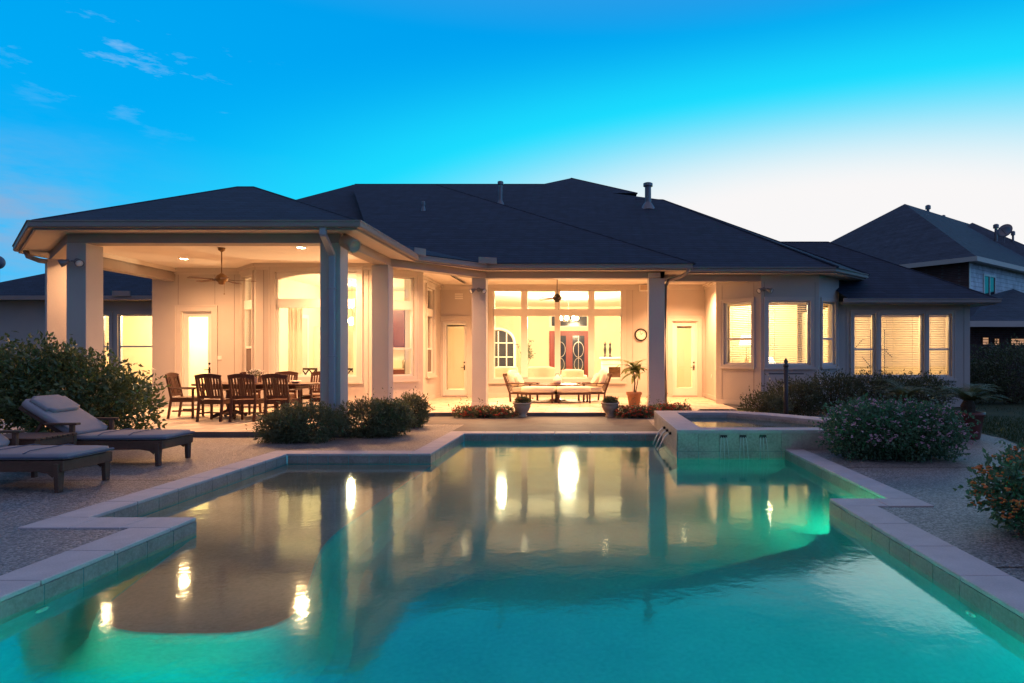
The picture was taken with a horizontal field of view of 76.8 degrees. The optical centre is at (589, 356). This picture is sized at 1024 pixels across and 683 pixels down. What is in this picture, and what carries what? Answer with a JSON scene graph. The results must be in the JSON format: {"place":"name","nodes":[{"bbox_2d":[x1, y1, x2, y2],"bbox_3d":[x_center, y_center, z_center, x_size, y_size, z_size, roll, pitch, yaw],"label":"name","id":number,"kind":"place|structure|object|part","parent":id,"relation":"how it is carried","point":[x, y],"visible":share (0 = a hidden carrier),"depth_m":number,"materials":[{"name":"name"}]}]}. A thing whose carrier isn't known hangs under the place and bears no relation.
{"place":"outdoors","nodes":[
{"label":"outdoors","id":0,"kind":"place"},
{"bbox_2d":[0,256,5,268],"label":"water tower","id":1,"kind":"structure","parent":0,"point":[2,262],"depth_m":200.01,"materials":[{"name":"metal"}]},
{"bbox_2d":[45,397,736,431],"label":"patio","id":2,"kind":"structure","parent":0,"point":[185,420],"depth_m":16.28,"materials":[{"name":"beige concrete"}]},
{"bbox_2d":[165,372,203,418],"bbox_3d":[-8.757,0.822,13.845,0.615,0.980,0.542,0,0,-8],"label":"dining chair","id":3,"kind":"object","parent":2,"relation":"on","point":[175,388],"visible":0.84,"depth_m":13.67,"materials":[{"name":"brown wood"}]},
{"bbox_2d":[194,374,234,421],"bbox_3d":[-7.700,0.822,13.162,0.542,0.980,0.615,0,0,0],"label":"dining chair","id":4,"kind":"object","parent":2,"relation":"on","point":[220,399],"visible":0.91,"depth_m":12.96,"materials":[{"name":"brown wood"}]},
{"bbox_2d":[228,371,262,414],"bbox_3d":[-7.950,0.822,14.758,0.542,0.980,0.615,0,0,0],"label":"dining chair","id":5,"kind":"object","parent":2,"relation":"on","point":[249,406],"visible":0.27,"depth_m":14.93,"materials":[{"name":"brown wood"}]},
{"bbox_2d":[227,374,266,421],"bbox_3d":[-7.019,0.822,13.123,0.542,0.980,0.615,0,0,-2],"label":"dining chair","id":6,"kind":"object","parent":2,"relation":"on","point":[253,399],"visible":0.89,"depth_m":12.91,"materials":[{"name":"brown wood"}]},
{"bbox_2d":[191,382,319,417],"bbox_3d":[-7.250,0.941,13.950,2.500,0.743,1.000,0,0,0],"label":"dining table","id":7,"kind":"object","parent":2,"relation":"on","point":[291,385],"visible":0.46,"depth_m":13.77,"materials":[{"name":"brown wood"}]},
{"bbox_2d":[246,368,264,382],"bbox_3d":[-7.327,0.403,13.899,0.376,0.330,0.455,0,0,41],"label":"flower vase","id":8,"kind":"object","parent":7,"relation":"on","point":[253,371],"visible":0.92,"depth_m":13.87,"materials":[{"name":"plant"}]},
{"bbox_2d":[261,374,300,416],"bbox_3d":[-6.342,0.822,13.163,0.542,0.980,0.615,0,0,3],"label":"dining chair","id":9,"kind":"object","parent":2,"relation":"on","point":[281,399],"visible":0.78,"depth_m":12.95,"materials":[{"name":"brown wood"}]},
{"bbox_2d":[267,371,297,412],"bbox_3d":[-7.122,0.822,14.787,0.542,0.980,0.615,0,0,-3],"label":"dining chair","id":10,"kind":"object","parent":2,"relation":"on","point":[295,378],"visible":0.29,"depth_m":15.03,"materials":[{"name":"brown wood"}]},
{"bbox_2d":[300,371,319,407],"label":"dining chair","id":11,"kind":"object","parent":2,"relation":"on","point":[314,374],"visible":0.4,"depth_m":14.94,"materials":[{"name":"brown wood"}]},
{"bbox_2d":[308,387,319,404],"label":"dining chair","id":12,"kind":"object","parent":2,"relation":"on","point":[314,399],"visible":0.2,"depth_m":13.64,"materials":[{"name":"brown wood"}]},
{"bbox_2d":[503,369,539,401],"bbox_3d":[-2.039,0.843,19.015,0.921,0.937,0.740,0,0,14],"label":"lounge chair","id":13,"kind":"object","parent":2,"relation":"on","point":[515,379],"visible":0.87,"depth_m":18.79,"materials":[{"name":"beige fabric"}]},
{"bbox_2d":[521,386,556,403],"bbox_3d":[-1.460,1.075,18.350,0.960,0.470,0.620,0,0,8],"label":"ottoman","id":14,"kind":"object","parent":2,"relation":"on","point":[538,390],"visible":0.88,"depth_m":18.06,"materials":[{"name":"beige fabric"}]},
{"bbox_2d":[533,383,581,400],"bbox_3d":[-0.970,1.060,19.250,1.480,0.500,1.480,0,0,0],"label":"coffee table","id":15,"kind":"object","parent":2,"relation":"on","point":[556,385],"visible":0.63,"depth_m":18.85,"materials":[{"name":"brown wood"}]},
{"bbox_2d":[553,373,561,383],"bbox_3d":[-0.970,0.650,19.100,0.280,0.316,0.280,0,0,0],"label":"glass lantern","id":16,"kind":"object","parent":15,"relation":"on","point":[557,379],"visible":0.98,"depth_m":19.00,"materials":[{"name":"white glass"}]},
{"bbox_2d":[556,386,590,403],"bbox_3d":[-0.480,1.075,18.350,0.960,0.470,0.620,0,0,-8],"label":"ottoman","id":17,"kind":"object","parent":2,"relation":"on","point":[573,390],"visible":0.99,"depth_m":18.07,"materials":[{"name":"beige fabric"}]},
{"bbox_2d":[576,369,611,401],"bbox_3d":[0.119,0.843,19.015,0.921,0.937,0.740,0,0,-14],"label":"lounge chair","id":18,"kind":"object","parent":2,"relation":"on","point":[599,378],"visible":0.84,"depth_m":18.79,"materials":[{"name":"beige fabric"}]},
{"bbox_2d":[615,359,646,405],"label":"potted plant","id":19,"kind":"object","parent":2,"relation":"on","point":[633,367],"visible":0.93,"depth_m":17.30,"materials":[{"name":"green plant"}]},
{"bbox_2d":[0,411,1023,581],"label":"pool deck","id":20,"kind":"structure","parent":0,"point":[951,517],"depth_m":6.97,"materials":[{"name":"grey concrete"}]},
{"bbox_2d":[0,335,36,433],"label":"broadleaf shrub","id":21,"kind":"object","parent":20,"relation":"on","point":[14,349],"visible":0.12,"depth_m":10.36,"materials":[{"name":"green plant"}]},
{"bbox_2d":[2,432,76,477],"bbox_3d":[-6.800,1.173,7.720,0.760,0.455,0.610,0,0,0],"label":"side table","id":22,"kind":"object","parent":20,"relation":"on","point":[44,438],"visible":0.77,"depth_m":7.71,"materials":[{"name":"brown wood"}]},
{"bbox_2d":[0,430,114,492],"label":"sun lounger","id":23,"kind":"object","parent":20,"relation":"on","point":[54,462],"visible":1,"depth_m":6.72,"materials":[{"name":"grey wood"}]},
{"bbox_2d":[0,330,170,431],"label":"broadleaf shrub","id":24,"kind":"object","parent":20,"relation":"on","point":[85,381],"visible":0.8,"depth_m":10.06,"materials":[{"name":"green plant"}]},
{"bbox_2d":[18,394,194,465],"bbox_3d":[-6.455,0.953,8.500,1.987,0.894,0.795,0,0,-3],"label":"sun lounger","id":25,"kind":"object","parent":20,"relation":"on","point":[57,413],"visible":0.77,"depth_m":8.25,"materials":[{"name":"grey wood"}]},
{"bbox_2d":[245,385,351,443],"bbox_3d":[-4.773,0.957,10.571,1.590,0.985,1.180,0,0,0],"label":"hedge shrub","id":26,"kind":"object","parent":20,"relation":"on","point":[291,424],"visible":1,"depth_m":10.42,"materials":[{"name":"green plant"}]},
{"bbox_2d":[329,387,417,437],"bbox_3d":[-3.814,0.985,11.315,1.630,0.924,1.201,0,0,-20],"label":"hedge shrub","id":27,"kind":"object","parent":20,"relation":"on","point":[377,417],"visible":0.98,"depth_m":11.13,"materials":[{"name":"green plant"}]},
{"bbox_2d":[29,409,728,436],"bbox_3d":[-3.802,1.353,13.144,15.514,0.094,3.716,0,0,-12],"label":"patio edging","id":28,"kind":"object","parent":20,"relation":"on","point":[223,434],"visible":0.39,"depth_m":15.04,"materials":[{"name":"concrete"}]},
{"bbox_2d":[393,386,435,428],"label":"hedge shrub","id":29,"kind":"object","parent":20,"relation":"on","point":[420,410],"visible":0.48,"depth_m":12.65,"materials":[{"name":"green plant"}]},
{"bbox_2d":[0,431,1023,682],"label":"swimming pool","id":30,"kind":"structure","parent":20,"relation":"in","point":[544,557],"depth_m":4.33,"materials":[{"name":"liquid"}]},
{"bbox_2d":[653,393,693,410],"bbox_3d":[1.953,1.152,15.483,1.081,0.574,0.835,0,0,0],"label":"flower bed","id":31,"kind":"object","parent":20,"relation":"on","point":[666,406],"visible":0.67,"depth_m":15.37,"materials":[{"name":"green plant"}]},
{"bbox_2d":[653,411,856,458],"bbox_3d":[2.856,2.199,11.324,3.527,2.202,3.552,0,0,0],"label":"raised spa","id":32,"kind":"object","parent":20,"relation":"on","point":[719,434],"visible":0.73,"depth_m":9.63,"materials":[{"name":"stone"}]},
{"bbox_2d":[738,386,800,414],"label":"foundation shrub","id":33,"kind":"object","parent":20,"relation":"on","point":[772,401],"visible":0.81,"depth_m":14.39,"materials":[{"name":"green plant"}]},
{"bbox_2d":[768,358,803,413],"bbox_3d":[3.980,0.710,13.000,0.720,1.380,0.136,0,0,0],"label":"garden post","id":34,"kind":"object","parent":20,"relation":"on","point":[785,373],"visible":0.74,"depth_m":12.96,"materials":[{"name":"brown metal"}]},
{"bbox_2d":[757,373,828,415],"bbox_3d":[4.900,0.919,15.391,1.653,1.055,1.431,0,0,29],"label":"foundation shrub","id":35,"kind":"object","parent":20,"relation":"on","point":[805,396],"visible":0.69,"depth_m":15.12,"materials":[{"name":"green plant"}]},
{"bbox_2d":[808,392,980,462],"bbox_3d":[4.241,0.961,8.897,2.196,0.973,1.516,0,0,0],"label":"flowering shrub","id":36,"kind":"object","parent":20,"relation":"on","point":[885,429],"visible":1,"depth_m":8.61,"materials":[{"name":"green plant"}]},
{"bbox_2d":[932,383,1011,439],"bbox_3d":[6.518,0.924,11.004,1.184,0.952,1.229,0,0,0],"label":"potted palm","id":37,"kind":"object","parent":20,"relation":"on","point":[970,395],"visible":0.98,"depth_m":10.87,"materials":[{"name":"green plant"}]},
{"bbox_2d":[952,440,1023,538],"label":"lantana shrub","id":38,"kind":"object","parent":20,"relation":"on","point":[1008,480],"visible":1,"depth_m":5.16,"materials":[{"name":"green plant"}]},
{"bbox_2d":[0,0,1023,281],"label":"sky","id":39,"kind":"structure","parent":0,"point":[780,120],"materials":[{"name":"blue"}]},
{"bbox_2d":[425,416,657,431],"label":"walkway","id":40,"kind":"structure","parent":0,"point":[564,423],"depth_m":13.44,"materials":[{"name":"concrete"}]},
{"bbox_2d":[448,394,519,417],"bbox_3d":[-2.364,1.148,14.804,1.734,0.576,0.844,0,0,0],"label":"flower bed","id":41,"kind":"object","parent":40,"relation":"on","point":[480,412],"visible":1,"depth_m":14.66,"materials":[{"name":"green plant"}]},
{"bbox_2d":[513,395,532,416],"bbox_3d":[-1.580,1.142,14.920,0.439,0.516,0.439,0,0,-34],"label":"urn planter","id":42,"kind":"object","parent":40,"relation":"on","point":[522,404],"visible":0.98,"depth_m":14.80,"materials":[{"name":"stone"}]},
{"bbox_2d":[601,395,619,416],"bbox_3d":[0.472,1.141,14.921,0.451,0.518,0.443,0,0,0],"label":"urn planter","id":43,"kind":"object","parent":40,"relation":"on","point":[610,404],"visible":1,"depth_m":14.81,"materials":[{"name":"stone"}]},
{"bbox_2d":[614,395,660,418],"bbox_3d":[1.093,1.148,14.778,1.106,0.574,0.701,0,0,0],"label":"flower bed","id":44,"kind":"object","parent":40,"relation":"on","point":[637,411],"visible":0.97,"depth_m":14.65,"materials":[{"name":"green plant"}]},
{"bbox_2d":[106,398,1023,436],"bbox_3d":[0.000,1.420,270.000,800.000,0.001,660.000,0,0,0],"label":"lawn ground","id":45,"kind":"structure","parent":0,"point":[992,411],"depth_m":16.99,"materials":[{"name":"green plant"}]},
{"bbox_2d":[0,270,151,399],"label":"house wing","id":46,"kind":"structure","parent":45,"relation":"on","point":[127,316],"depth_m":21.00,"materials":[{"name":"beige paint"}]},
{"bbox_2d":[103,311,112,374],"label":"window","id":47,"kind":"structure","parent":46,"relation":"in","point":[105,313],"depth_m":21.00,"materials":[{"name":"white paint"}]},
{"bbox_2d":[114,311,151,385],"bbox_3d":[-14.763,-0.225,21.050,1.648,2.550,0.160,0,0,0],"label":"window","id":48,"kind":"structure","parent":46,"relation":"in","point":[121,313],"depth_m":20.98,"materials":[{"name":"white paint"}]},
{"bbox_2d":[12,178,1001,430],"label":"house","id":49,"kind":"structure","parent":45,"relation":"on","point":[428,256],"depth_m":17.27,"materials":[{"name":"paint"}]},
{"bbox_2d":[58,258,83,266],"bbox_3d":[-9.120,-1.665,11.279,0.451,0.180,0.242,0,0,0],"label":"floodlight","id":50,"kind":"object","parent":49,"relation":"attached to","point":[76,261],"visible":1,"depth_m":11.22,"materials":[{"name":"grey metal"}]},
{"bbox_2d":[174,305,217,405],"bbox_3d":[-10.510,-0.035,17.150,1.140,2.690,0.220,0,0,0],"label":"door","id":51,"kind":"structure","parent":49,"relation":"in","point":[210,311],"depth_m":17.07,"materials":[{"name":"white paint"}]},
{"bbox_2d":[187,247,255,294],"bbox_3d":[-7.951,-1.863,13.915,1.258,1.013,1.302,0,0,-17],"label":"ceiling fan","id":52,"kind":"object","parent":49,"relation":"hanging from","point":[221,278],"visible":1,"depth_m":13.85,"materials":[{"name":"brown metal"}]},
{"bbox_2d":[240,271,253,372],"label":"window","id":53,"kind":"structure","parent":49,"relation":"in","point":[248,304],"depth_m":16.93,"materials":[{"name":"white paint"}]},
{"bbox_2d":[302,318,306,374],"bbox_3d":[-9.118,0.035,20.100,0.036,2.530,0.960,0,0,0],"label":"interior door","id":54,"kind":"structure","parent":49,"relation":"in","point":[304,321],"depth_m":20.42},
{"bbox_2d":[303,368,316,374],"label":"nook chair","id":55,"kind":"object","parent":49,"relation":"on","point":[310,369],"visible":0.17,"depth_m":17.18,"materials":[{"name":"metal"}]},
{"bbox_2d":[267,266,362,383],"bbox_3d":[-6.935,-0.555,16.410,2.410,3.510,0.569,0,0,0],"label":"window","id":56,"kind":"structure","parent":49,"relation":"in","point":[295,325],"depth_m":16.22,"materials":[{"name":"white paint"}]},
{"bbox_2d":[339,234,360,252],"bbox_3d":[-4.244,-2.015,11.295,0.388,0.367,0.248,0,0,29],"label":"canister speaker","id":57,"kind":"object","parent":49,"relation":"attached to","point":[349,243],"visible":1,"depth_m":11.21},
{"bbox_2d":[348,317,352,324],"bbox_3d":[-6.880,-1.635,18.500,0.220,1.410,0.214,0,0,0],"label":"pendant lamp","id":58,"kind":"object","parent":49,"relation":"hanging from","point":[350,320],"visible":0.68,"depth_m":18.42,"materials":[{"name":"white glass"}]},
{"bbox_2d":[393,368,404,373],"bbox_3d":[-6.800,0.850,22.670,2.460,0.900,0.600,0,0,0],"label":"kitchen counter","id":59,"kind":"object","parent":49,"relation":"on","point":[398,370],"visible":0.18,"depth_m":22.40,"materials":[{"name":"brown wood"}]},
{"bbox_2d":[393,310,404,346],"bbox_3d":[-6.675,-1.000,22.770,1.650,1.300,0.420,0,0,0],"label":"kitchen cabinet","id":60,"kind":"object","parent":49,"relation":"attached to","point":[398,328],"visible":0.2,"depth_m":22.56,"materials":[{"name":"brown wood"}]},
{"bbox_3d":[-6.680,-1.000,22.580,0.500,1.240,0.040,0,0,0],"label":"door","id":61,"kind":"part","parent":60,"relation":"part of","materials":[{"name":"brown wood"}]},
{"bbox_2d":[393,271,419,381],"bbox_3d":[-4.981,-0.790,16.707,0.205,2.880,1.120,0,0,45],"label":"window","id":62,"kind":"structure","parent":49,"relation":"in","point":[397,304],"depth_m":16.98,"materials":[{"name":"white paint"}]},
{"bbox_2d":[426,283,436,377],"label":"window","id":63,"kind":"structure","parent":49,"relation":"in","point":[429,312],"depth_m":19.97,"materials":[{"name":"white paint"}]},
{"bbox_2d":[440,316,471,396],"bbox_3d":[-4.430,-0.015,21.050,1.120,2.650,0.220,0,0,0],"label":"door","id":64,"kind":"structure","parent":49,"relation":"in","point":[455,331],"depth_m":21.06,"materials":[{"name":"white paint"}]},
{"bbox_2d":[469,287,486,293],"bbox_3d":[-2.860,-1.695,16.339,0.451,0.180,0.242,0,0,0],"label":"floodlight","id":65,"kind":"object","parent":49,"relation":"attached to","point":[478,289],"visible":1,"depth_m":16.29,"materials":[{"name":"grey metal"}]},
{"bbox_2d":[495,327,515,366],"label":"interior arch window","id":66,"kind":"structure","parent":49,"relation":"in","point":[505,347],"depth_m":27.25,"materials":[{"name":"white paint"}]},
{"bbox_2d":[495,366,517,376],"bbox_3d":[-3.000,0.816,22.815,1.140,0.968,0.770,0,0,0],"label":"sofa","id":67,"kind":"object","parent":49,"relation":"on","point":[500,371],"visible":0.13,"depth_m":22.43,"materials":[{"name":"beige fabric"}]},
{"bbox_2d":[515,339,535,363],"bbox_3d":[-2.603,0.276,25.971,0.772,2.048,0.633,0,0,31],"label":"branch vase","id":68,"kind":"object","parent":49,"relation":"on","point":[529,353],"visible":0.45,"depth_m":25.91,"materials":[{"name":"plant"}]},
{"bbox_2d":[528,367,554,376],"bbox_3d":[-1.750,0.816,22.515,1.390,0.968,0.770,0,0,0],"label":"sofa","id":69,"kind":"object","parent":49,"relation":"on","point":[541,371],"visible":0.14,"depth_m":22.13,"materials":[{"name":"beige fabric"}]},
{"bbox_2d":[539,279,565,301],"bbox_3d":[-0.915,-1.877,18.704,1.150,0.983,1.188,0,0,-6],"label":"ceiling fan","id":70,"kind":"object","parent":49,"relation":"hanging from","point":[557,297],"visible":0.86,"depth_m":18.63,"materials":[{"name":"metal"}]},
{"bbox_2d":[488,287,626,383],"bbox_3d":[-1.065,-0.730,21.027,4.530,3.200,0.205,0,0,0],"label":"window","id":71,"kind":"structure","parent":49,"relation":"in","point":[524,312],"depth_m":21.02,"materials":[{"name":"white paint"}]},
{"bbox_2d":[549,316,587,376],"bbox_3d":[-0.970,-0.330,29.940,1.900,3.260,0.080,0,0,0],"label":"front door","id":72,"kind":"structure","parent":49,"relation":"in","point":[573,344],"depth_m":29.94,"materials":[{"name":"red wood"}]},
{"bbox_2d":[560,298,578,321],"bbox_3d":[-0.843,-1.881,25.600,0.796,0.939,0.806,0,0,0],"label":"chandelier","id":73,"kind":"object","parent":49,"relation":"hanging from","point":[567,318],"visible":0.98,"depth_m":25.54,"materials":[{"name":"white glass"}]},
{"bbox_2d":[560,369,586,376],"bbox_3d":[-0.620,0.869,23.115,1.040,0.862,0.670,0,0,0],"label":"armchair","id":74,"kind":"object","parent":49,"relation":"on","point":[572,373],"visible":0.28,"depth_m":22.79,"materials":[{"name":"beige fabric"}]},
{"bbox_2d":[599,357,619,376],"bbox_3d":[1.165,0.650,25.720,1.570,1.300,0.600,0,0,0],"label":"fireplace","id":75,"kind":"object","parent":49,"relation":"on","point":[609,364],"visible":0.41,"depth_m":25.52,"materials":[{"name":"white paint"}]},
{"bbox_2d":[604,341,606,356],"bbox_3d":[0.600,-0.317,25.550,0.120,0.630,0.117,0,0,0],"label":"candlestick","id":76,"kind":"object","parent":75,"relation":"on","point":[605,349],"visible":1,"depth_m":25.52,"materials":[{"name":"metal"}]},
{"bbox_2d":[609,341,611,356],"bbox_3d":[0.800,-0.317,25.550,0.120,0.630,0.117,0,0,0],"label":"candlestick","id":77,"kind":"object","parent":75,"relation":"on","point":[610,349],"visible":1,"depth_m":25.52,"materials":[{"name":"metal"}]},
{"bbox_2d":[635,328,646,340],"bbox_3d":[1.670,-0.730,20.962,0.420,0.420,0.055,0,0,0],"label":"wall clock","id":78,"kind":"object","parent":49,"relation":"attached to","point":[640,334],"depth_m":20.96,"materials":[{"name":"metal"}]},
{"bbox_2d":[639,284,646,290],"bbox_3d":[1.750,-2.250,20.855,0.300,0.200,0.270,0,0,0],"label":"speaker box","id":79,"kind":"object","parent":49,"relation":"attached to","point":[642,287],"visible":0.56,"depth_m":20.72,"materials":[{"name":"white paint"}]},
{"bbox_2d":[667,316,701,396],"bbox_3d":[3.110,-0.015,21.050,1.140,2.650,0.220,0,0,0],"label":"door","id":80,"kind":"structure","parent":49,"relation":"in","point":[684,333],"depth_m":21.06,"materials":[{"name":"white paint"}]},
{"bbox_2d":[719,297,754,368],"bbox_3d":[4.091,-0.640,17.603,1.110,1.920,0.275,0,0,45],"label":"window","id":81,"kind":"structure","parent":49,"relation":"in","point":[741,301],"depth_m":17.69,"materials":[{"name":"white paint"}]},
{"bbox_2d":[756,287,772,293],"bbox_3d":[4.620,-1.765,16.929,0.451,0.180,0.242,0,0,0],"label":"floodlight","id":82,"kind":"object","parent":49,"relation":"attached to","point":[760,290],"visible":1,"depth_m":16.88,"materials":[{"name":"grey metal"}]},
{"bbox_2d":[764,297,815,368],"bbox_3d":[5.300,-0.635,17.113,1.370,1.930,0.275,0,0,0],"label":"window","id":83,"kind":"structure","parent":49,"relation":"in","point":[768,301],"depth_m":17.10,"materials":[{"name":"white paint"}]},
{"bbox_2d":[820,297,839,368],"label":"window","id":84,"kind":"structure","parent":49,"relation":"in","point":[830,365],"depth_m":17.71,"materials":[{"name":"white paint"}]},
{"bbox_2d":[850,310,879,380],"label":"window","id":85,"kind":"structure","parent":49,"relation":"in","point":[854,314],"depth_m":17.97,"materials":[{"name":"white paint"}]},
{"bbox_2d":[877,310,927,380],"bbox_3d":[8.740,-0.325,17.983,1.450,1.970,0.275,0,0,0],"label":"window","id":86,"kind":"structure","parent":49,"relation":"in","point":[912,314],"depth_m":18.07,"materials":[{"name":"white paint"}]},
{"bbox_2d":[926,310,956,380],"bbox_3d":[9.805,-0.325,17.983,0.880,1.970,0.275,0,0,0],"label":"window","id":87,"kind":"structure","parent":49,"relation":"in","point":[931,313],"depth_m":17.97,"materials":[{"name":"white paint"}]},
{"bbox_2d":[887,369,960,414],"bbox_3d":[8.099,0.874,15.842,1.891,1.170,1.558,0,0,0],"label":"foundation shrub","id":88,"kind":"object","parent":45,"relation":"on","point":[922,396],"visible":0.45,"depth_m":15.63,"materials":[{"name":"green plant"}]},
{"bbox_2d":[970,333,1023,404],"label":"dark hedge","id":89,"kind":"object","parent":45,"relation":"on","point":[993,371],"visible":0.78,"depth_m":19.28,"materials":[{"name":"green plant"}]},
{"bbox_2d":[739,335,750,362],"bbox_3d":[4.550,-0.100,18.600,0.440,1.100,0.440,0,0,0],"label":"table lamp","id":90,"kind":"object","parent":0,"point":[745,344],"visible":0.23,"depth_m":18.46,"materials":[{"name":"stone"}]},
{"bbox_2d":[856,330,891,374],"bbox_3d":[8.104,0.250,18.460,1.207,2.100,0.140,0,0,0],"label":"plant stand","id":91,"kind":"object","parent":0,"point":[881,349],"visible":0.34,"depth_m":18.45,"materials":[{"name":"metal"}]},
{"bbox_2d":[871,378,938,415],"bbox_3d":[6.201,0.913,12.610,1.214,0.974,1.248,0,0,32],"label":"shrub","id":92,"kind":"object","parent":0,"point":[898,390],"visible":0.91,"depth_m":12.53,"materials":[{"name":"plant"}]},
{"bbox_2d":[825,411,1023,444],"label":"lawn","id":93,"kind":"structure","parent":0,"point":[997,435],"depth_m":11.22,"materials":[{"name":"green plant"}]},
{"bbox_2d":[795,365,869,414],"bbox_3d":[6.001,0.818,15.604,1.766,1.282,1.644,0,0,-24],"label":"foundation shrub","id":94,"kind":"object","parent":93,"relation":"on","point":[835,390],"visible":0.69,"depth_m":15.36,"materials":[{"name":"green plant"}]},
{"bbox_2d":[840,366,916,410],"bbox_3d":[6.967,0.838,15.597,1.870,1.256,1.568,0,0,0],"label":"foundation shrub","id":95,"kind":"object","parent":93,"relation":"on","point":[871,383],"visible":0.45,"depth_m":15.35,"materials":[{"name":"green plant"}]},
{"bbox_2d":[831,204,1023,344],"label":"neighbour house","id":96,"kind":"structure","parent":0,"point":[974,256],"depth_m":31.01,"materials":[{"name":"white"}]},
{"bbox_2d":[982,337,988,344],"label":"window","id":97,"kind":"structure","parent":96,"relation":"in","point":[985,340],"depth_m":27.17,"materials":[{"name":"beige"}]},
{"bbox_2d":[983,274,995,294],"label":"window","id":98,"kind":"structure","parent":96,"relation":"in","point":[989,281],"depth_m":29.95,"materials":[{"name":"teal glass"}]},
{"bbox_2d":[997,224,1012,242],"bbox_3d":[23.932,-7.144,36.929,0.670,1.088,0.607,0,0,18],"label":"satellite dish","id":99,"kind":"object","parent":96,"relation":"attached to","point":[1004,230],"visible":1,"depth_m":36.99,"materials":[{"name":"grey metal"}]},
{"bbox_2d":[1010,338,1023,344],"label":"window","id":100,"kind":"structure","parent":96,"relation":"in","point":[1019,339],"depth_m":27.18,"materials":[{"name":"beige"}]},
{"bbox_2d":[939,404,1023,445],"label":"grass","id":101,"kind":"structure","parent":0,"point":[997,427],"depth_m":12.80,"materials":[{"name":"green plant"}]}
]}

